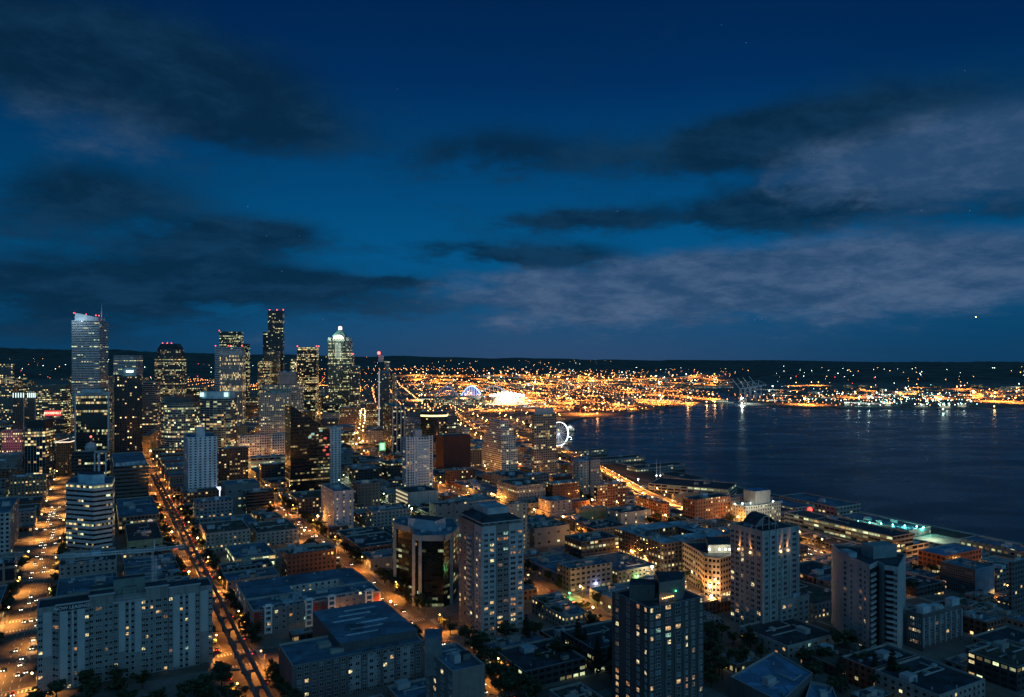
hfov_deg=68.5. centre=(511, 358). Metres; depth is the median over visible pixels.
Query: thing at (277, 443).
office block
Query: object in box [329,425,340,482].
hotel tower
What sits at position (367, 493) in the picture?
apartment block
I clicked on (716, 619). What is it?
office building
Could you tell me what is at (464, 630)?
street tree
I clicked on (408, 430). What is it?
hotel building
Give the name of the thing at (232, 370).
office tower
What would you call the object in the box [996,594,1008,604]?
apartment building
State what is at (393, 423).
apartment tower
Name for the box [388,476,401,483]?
office building
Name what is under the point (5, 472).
brick building
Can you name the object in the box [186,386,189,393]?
office tower
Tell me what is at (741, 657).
street tree
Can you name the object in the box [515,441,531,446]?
hotel building
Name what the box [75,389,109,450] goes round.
office tower
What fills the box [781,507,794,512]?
apartment building
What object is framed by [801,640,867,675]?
brick building
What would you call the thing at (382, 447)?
lit billboard
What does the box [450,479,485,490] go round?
brick building
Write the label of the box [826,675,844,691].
street tree
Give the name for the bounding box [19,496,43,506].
brick building
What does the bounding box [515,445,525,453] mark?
stone building
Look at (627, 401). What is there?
warehouse
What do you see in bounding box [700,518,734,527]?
office building
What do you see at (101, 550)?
apartment building
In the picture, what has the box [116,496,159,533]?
building
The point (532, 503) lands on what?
shop building
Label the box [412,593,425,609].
street tree
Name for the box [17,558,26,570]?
street tree
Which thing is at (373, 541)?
brick building
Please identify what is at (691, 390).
warehouse
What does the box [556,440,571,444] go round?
pier shed
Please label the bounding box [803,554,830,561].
apartment building
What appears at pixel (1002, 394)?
warehouse
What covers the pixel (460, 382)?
warehouse
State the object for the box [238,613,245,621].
street tree
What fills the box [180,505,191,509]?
street tree
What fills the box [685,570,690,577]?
street tree
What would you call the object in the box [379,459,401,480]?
office building
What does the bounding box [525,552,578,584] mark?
shop building
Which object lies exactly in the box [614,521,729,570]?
apartment block
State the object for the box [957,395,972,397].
warehouse
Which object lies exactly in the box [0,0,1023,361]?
sky
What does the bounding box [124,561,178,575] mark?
shop building
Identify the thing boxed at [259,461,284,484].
office building
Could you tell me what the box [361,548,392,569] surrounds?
shop building
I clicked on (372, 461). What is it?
office building
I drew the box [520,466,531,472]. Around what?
office building
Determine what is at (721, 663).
street tree
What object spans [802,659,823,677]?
street tree
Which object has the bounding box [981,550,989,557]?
shop building
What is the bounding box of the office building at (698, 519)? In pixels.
[693,517,706,520]
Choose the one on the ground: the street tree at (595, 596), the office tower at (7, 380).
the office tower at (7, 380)
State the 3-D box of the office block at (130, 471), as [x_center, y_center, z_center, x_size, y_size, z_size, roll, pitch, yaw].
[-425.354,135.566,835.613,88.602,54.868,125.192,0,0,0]
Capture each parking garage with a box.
[243,488,273,512]
[649,477,736,494]
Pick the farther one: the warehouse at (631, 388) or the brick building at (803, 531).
the warehouse at (631, 388)
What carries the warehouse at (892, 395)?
on the ground
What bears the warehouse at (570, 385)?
on the ground
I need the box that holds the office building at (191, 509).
[183,503,192,514]
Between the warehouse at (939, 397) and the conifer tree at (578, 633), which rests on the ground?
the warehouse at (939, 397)
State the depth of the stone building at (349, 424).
1415.74 m
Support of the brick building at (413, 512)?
on the ground
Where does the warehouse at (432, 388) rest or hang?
on the ground
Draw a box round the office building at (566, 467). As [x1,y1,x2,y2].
[561,463,571,473]
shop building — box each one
[0,451,24,472]
[0,459,18,474]
[17,555,20,572]
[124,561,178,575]
[221,478,259,508]
[250,468,258,480]
[274,558,276,569]
[277,544,319,575]
[341,447,355,451]
[341,449,352,463]
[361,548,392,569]
[381,524,392,535]
[387,677,425,696]
[429,499,468,522]
[462,483,496,494]
[471,442,483,445]
[491,470,526,485]
[500,626,532,636]
[517,497,539,514]
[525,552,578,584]
[527,519,568,546]
[549,682,602,696]
[550,514,567,519]
[589,581,629,611]
[638,575,654,579]
[816,575,830,588]
[821,559,830,563]
[906,555,917,564]
[906,559,911,568]
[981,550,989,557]
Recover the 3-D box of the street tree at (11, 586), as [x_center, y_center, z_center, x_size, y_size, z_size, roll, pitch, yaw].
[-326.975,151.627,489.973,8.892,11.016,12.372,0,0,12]
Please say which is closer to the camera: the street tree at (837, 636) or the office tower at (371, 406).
the street tree at (837, 636)
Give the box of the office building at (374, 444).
[370,442,382,446]
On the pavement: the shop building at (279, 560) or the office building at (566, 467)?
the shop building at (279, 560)
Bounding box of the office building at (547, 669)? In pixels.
[494,637,585,685]
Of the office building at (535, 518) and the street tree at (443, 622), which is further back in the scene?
the office building at (535, 518)
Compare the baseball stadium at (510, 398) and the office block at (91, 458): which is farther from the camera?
the baseball stadium at (510, 398)
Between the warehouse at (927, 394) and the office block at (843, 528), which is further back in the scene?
the warehouse at (927, 394)
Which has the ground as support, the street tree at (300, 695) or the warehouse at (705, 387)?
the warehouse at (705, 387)
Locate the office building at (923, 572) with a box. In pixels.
[906,567,940,579]
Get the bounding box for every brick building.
[0,467,11,486]
[0,551,23,556]
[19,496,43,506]
[19,523,34,532]
[64,548,87,552]
[123,552,175,573]
[125,569,180,579]
[145,576,189,582]
[146,545,170,554]
[156,575,181,579]
[158,452,182,466]
[160,456,182,475]
[181,487,218,504]
[251,508,268,518]
[261,477,284,487]
[274,488,284,493]
[282,543,335,575]
[284,543,302,546]
[288,490,320,513]
[327,523,347,537]
[341,463,354,468]
[344,531,392,562]
[353,455,381,463]
[354,508,364,523]
[388,452,401,459]
[410,506,427,514]
[438,492,456,499]
[445,467,474,485]
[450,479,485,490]
[470,636,505,651]
[519,463,531,467]
[524,549,542,568]
[524,583,536,599]
[539,620,595,639]
[541,550,557,554]
[544,479,579,498]
[549,473,571,480]
[572,498,589,509]
[674,518,695,522]
[687,521,708,527]
[702,595,717,613]
[712,526,729,531]
[713,594,729,612]
[799,528,812,533]
[799,560,830,583]
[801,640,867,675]
[841,643,917,688]
[851,685,892,696]
[919,539,942,546]
[963,609,1003,634]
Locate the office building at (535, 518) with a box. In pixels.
[527,514,552,522]
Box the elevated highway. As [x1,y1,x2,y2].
[455,384,681,504]
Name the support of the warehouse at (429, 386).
on the ground
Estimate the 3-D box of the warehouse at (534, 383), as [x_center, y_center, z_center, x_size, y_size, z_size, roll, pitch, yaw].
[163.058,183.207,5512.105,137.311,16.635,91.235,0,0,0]
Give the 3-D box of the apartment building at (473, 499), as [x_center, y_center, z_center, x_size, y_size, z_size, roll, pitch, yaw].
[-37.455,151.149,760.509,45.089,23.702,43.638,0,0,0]
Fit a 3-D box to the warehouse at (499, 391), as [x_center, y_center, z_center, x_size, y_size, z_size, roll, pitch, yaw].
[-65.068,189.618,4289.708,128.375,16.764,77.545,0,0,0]
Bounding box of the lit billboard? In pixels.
[379,442,384,455]
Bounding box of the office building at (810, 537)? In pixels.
[799,532,853,548]
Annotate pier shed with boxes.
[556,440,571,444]
[558,448,606,456]
[595,454,644,463]
[627,462,684,471]
[657,471,707,480]
[735,494,814,511]
[837,512,930,536]
[960,535,1023,557]
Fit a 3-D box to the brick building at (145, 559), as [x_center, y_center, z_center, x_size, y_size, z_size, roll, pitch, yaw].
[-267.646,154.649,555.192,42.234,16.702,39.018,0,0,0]
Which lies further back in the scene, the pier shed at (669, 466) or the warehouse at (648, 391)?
the warehouse at (648, 391)
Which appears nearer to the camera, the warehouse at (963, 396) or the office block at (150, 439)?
the office block at (150, 439)
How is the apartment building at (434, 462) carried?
on the ground
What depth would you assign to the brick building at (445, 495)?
837.28 m
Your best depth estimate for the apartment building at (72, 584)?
490.34 m
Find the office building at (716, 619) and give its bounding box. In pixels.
[704,614,721,635]
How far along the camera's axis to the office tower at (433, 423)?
1272.52 m
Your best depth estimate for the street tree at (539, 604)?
453.17 m
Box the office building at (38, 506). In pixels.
[19,503,41,516]
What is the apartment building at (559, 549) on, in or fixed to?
on the ground
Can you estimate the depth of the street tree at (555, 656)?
375.51 m
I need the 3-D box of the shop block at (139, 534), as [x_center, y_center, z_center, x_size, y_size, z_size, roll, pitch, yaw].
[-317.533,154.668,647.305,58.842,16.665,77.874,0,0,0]
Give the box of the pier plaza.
[914,534,959,544]
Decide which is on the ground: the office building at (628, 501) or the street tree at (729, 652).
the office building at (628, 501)
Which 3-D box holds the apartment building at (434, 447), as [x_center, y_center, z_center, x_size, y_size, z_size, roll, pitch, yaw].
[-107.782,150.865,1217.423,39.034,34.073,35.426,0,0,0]
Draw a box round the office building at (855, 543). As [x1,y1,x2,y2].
[841,542,860,545]
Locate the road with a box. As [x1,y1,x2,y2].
[0,451,1023,696]
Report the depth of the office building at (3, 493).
828.90 m
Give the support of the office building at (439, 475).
on the ground
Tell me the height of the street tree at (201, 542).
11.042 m
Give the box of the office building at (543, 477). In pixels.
[518,472,548,482]
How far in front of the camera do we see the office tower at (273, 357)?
1898.69 m
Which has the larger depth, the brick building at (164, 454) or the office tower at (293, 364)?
the office tower at (293, 364)
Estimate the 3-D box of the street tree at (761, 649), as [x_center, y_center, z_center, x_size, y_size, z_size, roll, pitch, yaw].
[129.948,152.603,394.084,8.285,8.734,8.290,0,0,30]
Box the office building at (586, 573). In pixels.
[557,557,611,591]
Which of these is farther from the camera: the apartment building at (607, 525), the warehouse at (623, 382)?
the warehouse at (623, 382)
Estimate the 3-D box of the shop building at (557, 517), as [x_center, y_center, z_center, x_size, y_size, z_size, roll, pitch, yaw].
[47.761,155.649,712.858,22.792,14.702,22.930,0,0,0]
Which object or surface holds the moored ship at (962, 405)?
on the bay water
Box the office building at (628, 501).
[626,499,635,503]
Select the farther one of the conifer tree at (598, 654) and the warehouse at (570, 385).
the warehouse at (570, 385)
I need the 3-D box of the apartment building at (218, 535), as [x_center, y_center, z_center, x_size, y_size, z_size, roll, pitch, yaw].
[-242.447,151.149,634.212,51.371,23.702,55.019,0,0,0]
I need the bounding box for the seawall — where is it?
[582,455,1023,543]
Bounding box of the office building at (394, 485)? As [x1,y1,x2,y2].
[381,481,400,488]
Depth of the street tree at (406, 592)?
485.67 m
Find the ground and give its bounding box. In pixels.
[0,347,1023,558]
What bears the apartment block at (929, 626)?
on the ground
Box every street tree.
[2,598,13,616]
[8,582,20,594]
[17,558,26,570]
[25,686,52,696]
[46,587,56,596]
[46,678,67,696]
[50,572,58,583]
[51,554,60,565]
[53,541,69,553]
[57,547,67,554]
[58,532,65,542]
[70,691,93,696]
[75,680,102,694]
[77,669,94,682]
[77,675,101,695]
[105,672,127,692]
[107,664,128,678]
[114,689,138,696]
[129,669,153,688]
[141,690,158,696]
[157,686,170,696]
[159,526,172,533]
[163,536,174,544]
[165,535,176,540]
[165,541,179,551]
[171,495,180,502]
[173,570,190,575]
[175,564,186,570]
[175,679,194,696]
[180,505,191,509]
[180,510,188,515]
[182,511,193,520]
[187,523,196,530]
[193,681,209,695]
[194,534,201,540]
[194,672,216,695]
[194,676,213,696]
[197,538,204,550]
[199,682,219,696]
[201,546,213,556]
[204,548,216,560]
[206,555,220,569]
[209,561,221,568]
[211,661,231,685]
[214,570,221,579]
[215,669,232,684]
[216,684,236,692]
[219,685,248,696]
[220,577,226,588]
[222,592,235,602]
[225,588,234,601]
[228,596,237,611]
[233,602,241,610]
[234,606,242,617]
[237,611,250,633]
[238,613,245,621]
[242,621,262,634]
[249,629,263,644]
[263,657,274,672]
[266,662,279,682]
[271,681,289,694]
[272,673,283,684]
[278,685,302,695]
[280,693,304,696]
[291,503,296,513]
[303,537,315,543]
[315,520,326,528]
[319,524,326,535]
[330,535,339,540]
[343,545,349,553]
[349,546,357,560]
[353,549,362,562]
[355,555,368,566]
[373,566,386,575]
[379,567,392,582]
[381,573,392,587]
[389,575,401,591]
[391,581,405,594]
[400,588,409,596]
[404,587,412,603]
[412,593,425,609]
[413,624,421,632]
[419,597,437,614]
[438,616,450,625]
[444,620,458,633]
[457,624,477,645]
[464,635,478,652]
[472,631,490,644]
[473,644,487,650]
[479,658,500,675]
[485,646,500,661]
[490,671,513,696]
[491,662,510,677]
[495,621,518,636]
[496,658,515,677]
[503,670,528,696]
[518,680,544,696]
[519,673,539,695]
[521,621,544,634]
[524,558,533,571]
[524,578,533,585]
[531,565,537,575]
[534,650,551,657]
[535,599,549,607]
[541,640,555,650]
[544,570,551,581]
[548,650,558,658]
[549,605,562,611]
[549,636,576,652]
[554,574,562,587]
[573,600,589,609]
[583,611,602,622]
[589,591,602,606]
[645,515,654,522]
[654,511,661,518]
[665,516,673,521]
[674,516,685,520]
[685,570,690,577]
[696,580,704,592]
[704,621,715,635]
[704,627,722,643]
[704,637,717,650]
[704,671,719,687]
[711,647,728,668]
[713,656,730,679]
[716,620,729,636]
[726,515,736,520]
[726,631,738,644]
[727,649,739,660]
[730,645,752,656]
[733,650,748,662]
[738,625,758,647]
[752,641,768,657]
[795,647,815,662]
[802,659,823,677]
[814,645,833,656]
[815,535,824,545]
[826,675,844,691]
[829,628,857,645]
[845,629,858,642]
[846,650,872,660]
[868,673,880,682]
[890,663,919,673]
[906,578,920,594]
[911,564,924,568]
[926,565,938,570]
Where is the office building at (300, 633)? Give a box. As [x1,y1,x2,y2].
[289,626,312,640]
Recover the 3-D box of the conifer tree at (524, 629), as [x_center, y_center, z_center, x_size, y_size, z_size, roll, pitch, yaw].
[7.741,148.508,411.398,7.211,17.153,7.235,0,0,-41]
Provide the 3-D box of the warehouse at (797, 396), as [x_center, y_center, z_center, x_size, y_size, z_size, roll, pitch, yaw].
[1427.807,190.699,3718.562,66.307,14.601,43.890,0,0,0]
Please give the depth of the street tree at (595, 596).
473.21 m
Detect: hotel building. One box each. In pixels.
[71,412,74,431]
[110,430,111,450]
[246,402,257,405]
[319,388,324,395]
[322,412,338,417]
[366,411,377,425]
[366,428,382,444]
[406,428,420,434]
[513,418,525,421]
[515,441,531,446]
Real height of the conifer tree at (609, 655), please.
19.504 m
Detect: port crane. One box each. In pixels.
[574,386,587,412]
[590,385,602,409]
[602,384,613,407]
[615,384,626,406]
[732,379,751,402]
[737,378,755,400]
[742,377,760,398]
[749,376,766,396]
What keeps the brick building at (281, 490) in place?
on the ground
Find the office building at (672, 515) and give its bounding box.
[669,513,684,520]
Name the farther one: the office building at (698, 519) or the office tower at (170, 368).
the office tower at (170, 368)
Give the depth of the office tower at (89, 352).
1746.37 m
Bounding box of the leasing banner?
[55,602,88,611]
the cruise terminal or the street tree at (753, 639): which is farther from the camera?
the cruise terminal
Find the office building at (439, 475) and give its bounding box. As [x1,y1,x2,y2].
[433,468,448,481]
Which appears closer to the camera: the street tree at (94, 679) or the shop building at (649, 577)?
the street tree at (94, 679)
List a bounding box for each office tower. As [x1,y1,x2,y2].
[0,364,14,420]
[13,391,24,442]
[25,406,26,426]
[25,420,54,480]
[27,391,35,420]
[30,384,70,433]
[57,433,74,435]
[72,306,107,407]
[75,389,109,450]
[113,355,142,381]
[142,381,159,449]
[152,397,199,461]
[155,343,185,396]
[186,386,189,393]
[215,345,245,424]
[215,347,242,390]
[219,330,249,397]
[258,360,270,410]
[263,309,283,371]
[263,350,279,383]
[285,404,329,493]
[290,358,296,370]
[297,346,318,420]
[319,395,320,417]
[321,418,338,425]
[328,326,351,406]
[349,365,359,431]
[366,402,376,410]
[377,352,389,401]
[393,514,458,607]
[421,410,447,441]
[513,427,527,430]
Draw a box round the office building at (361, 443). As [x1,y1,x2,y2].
[355,441,367,444]
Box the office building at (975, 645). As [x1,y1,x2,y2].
[965,641,990,653]
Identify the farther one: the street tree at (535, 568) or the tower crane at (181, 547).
the street tree at (535, 568)
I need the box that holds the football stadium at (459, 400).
[434,385,485,406]
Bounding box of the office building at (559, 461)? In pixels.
[556,460,568,463]
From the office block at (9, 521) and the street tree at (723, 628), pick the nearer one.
the street tree at (723, 628)
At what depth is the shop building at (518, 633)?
417.88 m
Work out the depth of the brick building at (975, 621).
427.80 m
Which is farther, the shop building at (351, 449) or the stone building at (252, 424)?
the stone building at (252, 424)
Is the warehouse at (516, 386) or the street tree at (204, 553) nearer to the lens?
the street tree at (204, 553)
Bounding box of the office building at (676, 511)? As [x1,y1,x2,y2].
[669,508,682,515]
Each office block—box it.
[0,496,18,553]
[55,437,74,475]
[66,471,114,550]
[72,436,109,475]
[112,451,147,510]
[143,429,157,457]
[193,496,232,521]
[226,541,275,564]
[237,424,246,433]
[237,433,270,455]
[271,432,284,454]
[279,371,296,383]
[447,414,456,433]
[456,425,468,433]
[683,537,729,596]
[784,510,912,552]
[903,539,928,557]
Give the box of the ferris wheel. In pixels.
[556,421,568,445]
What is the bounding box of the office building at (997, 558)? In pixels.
[981,555,1013,563]
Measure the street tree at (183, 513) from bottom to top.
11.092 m
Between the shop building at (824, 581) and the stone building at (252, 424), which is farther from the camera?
the stone building at (252, 424)
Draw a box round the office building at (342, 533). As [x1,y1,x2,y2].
[336,526,383,549]
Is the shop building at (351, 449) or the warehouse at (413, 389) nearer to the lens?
the shop building at (351, 449)
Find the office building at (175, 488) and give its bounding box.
[171,483,182,493]
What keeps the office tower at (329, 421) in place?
on the ground
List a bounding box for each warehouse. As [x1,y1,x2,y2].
[404,393,425,394]
[405,389,421,390]
[405,406,436,410]
[411,392,435,393]
[419,385,434,387]
[422,399,433,401]
[423,388,441,389]
[448,407,468,410]
[452,382,469,383]
[453,387,466,389]
[454,391,473,393]
[489,390,511,391]
[506,385,524,387]
[521,389,533,391]
[525,380,540,381]
[525,382,543,383]
[525,385,541,387]
[541,379,558,380]
[549,391,560,393]
[562,385,578,386]
[598,403,622,405]
[612,400,637,403]
[615,382,632,383]
[616,397,634,399]
[617,387,637,389]
[639,390,653,392]
[648,381,663,382]
[657,388,677,389]
[667,384,681,386]
[683,390,700,391]
[699,386,718,388]
[716,386,732,387]
[718,381,733,382]
[768,392,787,394]
[792,395,808,397]
[803,397,820,399]
[812,394,825,396]
[828,396,848,397]
[847,394,864,396]
[883,395,901,396]
[917,393,937,395]
[918,543,980,572]
[931,396,944,398]
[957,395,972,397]
[975,386,989,387]
[1000,393,1021,395]
[1005,395,1023,397]
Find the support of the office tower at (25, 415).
on the ground
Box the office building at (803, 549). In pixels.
[799,543,807,555]
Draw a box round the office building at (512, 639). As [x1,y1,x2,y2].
[481,632,545,662]
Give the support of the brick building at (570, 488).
on the ground
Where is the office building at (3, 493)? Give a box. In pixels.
[0,489,5,496]
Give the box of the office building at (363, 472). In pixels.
[350,466,381,483]
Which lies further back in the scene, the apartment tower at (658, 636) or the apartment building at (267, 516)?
the apartment building at (267, 516)
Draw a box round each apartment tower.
[112,368,141,452]
[200,391,236,447]
[378,370,388,425]
[383,402,404,453]
[392,373,396,402]
[402,429,432,487]
[459,501,523,635]
[482,420,517,470]
[532,408,555,474]
[572,456,599,498]
[612,571,703,696]
[730,511,798,624]
[831,541,905,648]
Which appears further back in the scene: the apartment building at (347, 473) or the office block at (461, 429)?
the office block at (461, 429)
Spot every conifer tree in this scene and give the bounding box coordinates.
[476,639,486,669]
[521,614,530,637]
[572,618,582,649]
[588,636,604,673]
[602,640,611,678]
[870,654,878,668]
[886,649,897,671]
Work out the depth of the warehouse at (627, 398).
3490.86 m
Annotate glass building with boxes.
[0,425,12,430]
[19,387,25,396]
[24,386,29,396]
[190,386,206,400]
[247,428,255,433]
[304,400,315,420]
[323,403,339,423]
[341,431,354,447]
[524,422,531,426]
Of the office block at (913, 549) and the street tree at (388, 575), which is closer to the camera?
the street tree at (388, 575)
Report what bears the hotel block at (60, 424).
on the ground
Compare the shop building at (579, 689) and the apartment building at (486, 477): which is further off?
the apartment building at (486, 477)
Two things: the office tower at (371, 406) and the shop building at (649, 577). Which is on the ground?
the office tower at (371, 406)
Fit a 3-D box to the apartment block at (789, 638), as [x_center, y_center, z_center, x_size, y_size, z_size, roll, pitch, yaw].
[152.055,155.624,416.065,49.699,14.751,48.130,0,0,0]
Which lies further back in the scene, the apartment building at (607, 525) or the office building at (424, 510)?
the office building at (424, 510)
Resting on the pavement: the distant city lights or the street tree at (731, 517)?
the street tree at (731, 517)
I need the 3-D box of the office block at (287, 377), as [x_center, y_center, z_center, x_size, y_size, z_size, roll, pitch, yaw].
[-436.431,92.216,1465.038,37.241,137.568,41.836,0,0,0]
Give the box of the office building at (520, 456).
[518,452,522,462]
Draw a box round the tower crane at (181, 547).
[53,540,185,581]
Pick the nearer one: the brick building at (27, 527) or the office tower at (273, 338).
the brick building at (27, 527)
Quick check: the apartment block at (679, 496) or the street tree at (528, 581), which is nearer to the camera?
the street tree at (528, 581)
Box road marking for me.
[0,483,933,696]
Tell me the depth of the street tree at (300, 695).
328.97 m
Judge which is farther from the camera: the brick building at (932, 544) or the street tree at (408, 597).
the brick building at (932, 544)
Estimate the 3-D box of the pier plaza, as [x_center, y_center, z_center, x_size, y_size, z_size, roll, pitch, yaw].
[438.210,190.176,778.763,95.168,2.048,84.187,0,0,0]
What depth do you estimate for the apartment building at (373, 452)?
1193.89 m
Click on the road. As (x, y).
(16, 637)
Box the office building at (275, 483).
[265,478,284,488]
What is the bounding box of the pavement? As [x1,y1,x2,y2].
[0,452,1023,696]
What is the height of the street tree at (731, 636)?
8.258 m
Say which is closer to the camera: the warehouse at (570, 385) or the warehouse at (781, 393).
the warehouse at (781, 393)
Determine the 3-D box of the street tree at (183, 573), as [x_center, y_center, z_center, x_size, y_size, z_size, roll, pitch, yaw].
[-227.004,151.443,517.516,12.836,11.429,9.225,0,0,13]
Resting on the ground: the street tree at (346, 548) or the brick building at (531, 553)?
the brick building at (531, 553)
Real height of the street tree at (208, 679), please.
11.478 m
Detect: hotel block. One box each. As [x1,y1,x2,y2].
[39,417,66,433]
[576,505,605,519]
[730,487,780,521]
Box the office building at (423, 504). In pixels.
[421,501,433,506]
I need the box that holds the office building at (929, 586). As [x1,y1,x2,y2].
[906,571,944,595]
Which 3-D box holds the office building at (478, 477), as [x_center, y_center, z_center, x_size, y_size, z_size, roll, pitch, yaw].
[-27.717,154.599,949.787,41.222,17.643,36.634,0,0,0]
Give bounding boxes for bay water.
[556,391,1023,542]
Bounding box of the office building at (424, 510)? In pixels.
[417,506,428,515]
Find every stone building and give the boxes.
[0,422,11,424]
[0,437,1,451]
[15,382,22,385]
[28,381,36,385]
[55,436,74,449]
[176,394,193,396]
[242,422,258,425]
[247,425,258,432]
[304,410,312,418]
[337,423,355,440]
[337,426,354,430]
[340,406,356,432]
[366,426,382,428]
[405,425,416,428]
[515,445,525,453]
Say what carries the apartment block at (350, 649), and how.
on the ground
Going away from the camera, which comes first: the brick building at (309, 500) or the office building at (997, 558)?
the office building at (997, 558)
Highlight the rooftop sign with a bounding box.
[44,410,60,418]
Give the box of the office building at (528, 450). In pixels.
[526,447,531,454]
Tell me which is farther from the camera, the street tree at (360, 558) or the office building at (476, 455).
the office building at (476, 455)
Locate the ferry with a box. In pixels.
[564,426,575,431]
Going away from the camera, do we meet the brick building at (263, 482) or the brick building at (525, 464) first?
the brick building at (263, 482)
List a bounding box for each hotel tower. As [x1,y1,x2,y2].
[2,429,23,451]
[183,427,216,488]
[259,384,303,433]
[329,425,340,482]
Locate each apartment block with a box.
[37,574,211,691]
[217,446,247,481]
[235,567,380,636]
[279,600,423,696]
[321,482,353,528]
[352,479,380,508]
[425,629,484,696]
[506,501,526,550]
[535,496,574,516]
[594,480,625,505]
[605,505,650,525]
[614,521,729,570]
[636,495,668,521]
[672,490,706,500]
[683,493,729,519]
[739,617,833,658]
[778,591,808,622]
[906,596,962,650]
[941,557,993,593]
[1009,557,1023,611]
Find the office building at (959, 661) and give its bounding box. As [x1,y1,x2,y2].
[945,653,967,672]
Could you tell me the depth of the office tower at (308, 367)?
1697.04 m
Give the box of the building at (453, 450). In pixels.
[436,433,470,468]
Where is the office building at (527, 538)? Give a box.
[527,529,528,547]
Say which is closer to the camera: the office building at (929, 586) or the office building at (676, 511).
the office building at (929, 586)
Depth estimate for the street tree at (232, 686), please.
341.92 m
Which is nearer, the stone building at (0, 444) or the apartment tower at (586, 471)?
the apartment tower at (586, 471)
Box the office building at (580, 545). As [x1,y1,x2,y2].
[565,531,618,558]
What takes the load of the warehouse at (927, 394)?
on the ground
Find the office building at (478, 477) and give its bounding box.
[475,474,481,480]
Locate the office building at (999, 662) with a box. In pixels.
[968,638,1023,691]
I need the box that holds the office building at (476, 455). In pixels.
[471,447,481,464]
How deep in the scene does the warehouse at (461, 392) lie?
4068.31 m
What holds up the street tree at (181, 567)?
on the pavement
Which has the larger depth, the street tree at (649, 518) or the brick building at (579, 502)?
the brick building at (579, 502)
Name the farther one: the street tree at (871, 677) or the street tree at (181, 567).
the street tree at (181, 567)
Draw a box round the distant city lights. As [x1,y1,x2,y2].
[19,359,1020,414]
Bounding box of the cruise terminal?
[779,492,860,515]
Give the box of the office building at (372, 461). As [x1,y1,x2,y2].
[358,459,384,463]
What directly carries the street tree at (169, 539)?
on the pavement
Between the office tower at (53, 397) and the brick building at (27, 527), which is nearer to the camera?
the brick building at (27, 527)
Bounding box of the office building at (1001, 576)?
[983,561,1008,591]
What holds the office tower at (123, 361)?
on the ground
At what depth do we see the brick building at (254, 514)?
742.64 m
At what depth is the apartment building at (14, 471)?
953.38 m
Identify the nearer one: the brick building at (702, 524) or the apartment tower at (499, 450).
the brick building at (702, 524)
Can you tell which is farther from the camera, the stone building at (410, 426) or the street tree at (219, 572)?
the stone building at (410, 426)
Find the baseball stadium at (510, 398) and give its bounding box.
[482,385,525,402]
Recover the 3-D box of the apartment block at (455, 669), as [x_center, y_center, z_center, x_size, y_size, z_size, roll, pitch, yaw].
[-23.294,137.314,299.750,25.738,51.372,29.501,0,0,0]
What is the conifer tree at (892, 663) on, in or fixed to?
on the ground
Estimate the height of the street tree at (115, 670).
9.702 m
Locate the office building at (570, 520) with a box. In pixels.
[560,514,588,530]
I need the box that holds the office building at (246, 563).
[219,558,272,572]
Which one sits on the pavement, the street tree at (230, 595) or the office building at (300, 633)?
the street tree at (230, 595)
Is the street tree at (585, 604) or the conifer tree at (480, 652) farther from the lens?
the street tree at (585, 604)
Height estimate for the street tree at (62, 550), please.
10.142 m
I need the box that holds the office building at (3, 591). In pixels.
[0,584,7,621]
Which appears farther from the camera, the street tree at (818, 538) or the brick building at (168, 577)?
the street tree at (818, 538)
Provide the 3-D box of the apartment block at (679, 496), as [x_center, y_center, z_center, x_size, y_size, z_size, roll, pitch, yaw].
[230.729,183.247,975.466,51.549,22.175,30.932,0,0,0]
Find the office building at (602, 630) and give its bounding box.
[561,619,611,671]
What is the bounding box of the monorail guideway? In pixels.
[150,473,272,696]
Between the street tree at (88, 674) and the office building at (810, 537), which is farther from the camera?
the office building at (810, 537)
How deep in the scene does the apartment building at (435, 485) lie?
886.19 m
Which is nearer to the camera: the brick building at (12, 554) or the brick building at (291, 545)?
the brick building at (12, 554)
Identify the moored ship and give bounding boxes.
[707,399,734,402]
[910,404,932,407]
[936,405,953,408]
[955,403,968,406]
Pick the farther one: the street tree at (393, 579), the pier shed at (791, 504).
the pier shed at (791, 504)
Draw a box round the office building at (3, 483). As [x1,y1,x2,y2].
[0,478,7,496]
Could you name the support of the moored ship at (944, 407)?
on the bay water
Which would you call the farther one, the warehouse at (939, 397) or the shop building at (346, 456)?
the warehouse at (939, 397)
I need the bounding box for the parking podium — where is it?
[396,485,437,505]
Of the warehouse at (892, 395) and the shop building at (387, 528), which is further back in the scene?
the warehouse at (892, 395)
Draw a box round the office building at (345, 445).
[341,443,350,447]
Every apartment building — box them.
[10,473,46,497]
[12,468,17,474]
[19,507,35,525]
[56,571,116,595]
[59,553,116,577]
[60,548,115,558]
[121,547,145,561]
[164,461,182,480]
[168,472,182,487]
[199,519,249,551]
[222,566,279,590]
[247,519,298,544]
[258,512,282,521]
[341,469,343,479]
[344,463,374,482]
[353,445,372,452]
[358,478,386,482]
[359,512,364,526]
[360,447,381,454]
[362,432,365,441]
[365,503,409,527]
[367,449,379,455]
[381,488,395,501]
[433,442,435,453]
[433,457,435,467]
[433,482,437,489]
[453,494,496,505]
[475,469,486,474]
[482,471,499,483]
[487,490,496,496]
[497,478,544,504]
[532,591,567,618]
[545,601,588,625]
[549,546,564,552]
[575,519,626,534]
[582,551,656,582]
[710,492,739,502]
[719,651,759,672]
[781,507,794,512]
[799,579,830,617]
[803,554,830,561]
[875,656,984,696]
[906,604,917,608]
[959,597,999,612]
[964,589,995,603]
[971,625,1023,644]
[988,608,1023,626]
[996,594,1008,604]
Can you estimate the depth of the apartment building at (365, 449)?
1231.43 m
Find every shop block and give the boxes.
[0,556,16,593]
[125,521,162,549]
[215,514,256,523]
[248,454,284,472]
[273,542,335,557]
[730,651,816,696]
[806,681,836,696]
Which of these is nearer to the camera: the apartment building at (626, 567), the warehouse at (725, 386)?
the apartment building at (626, 567)

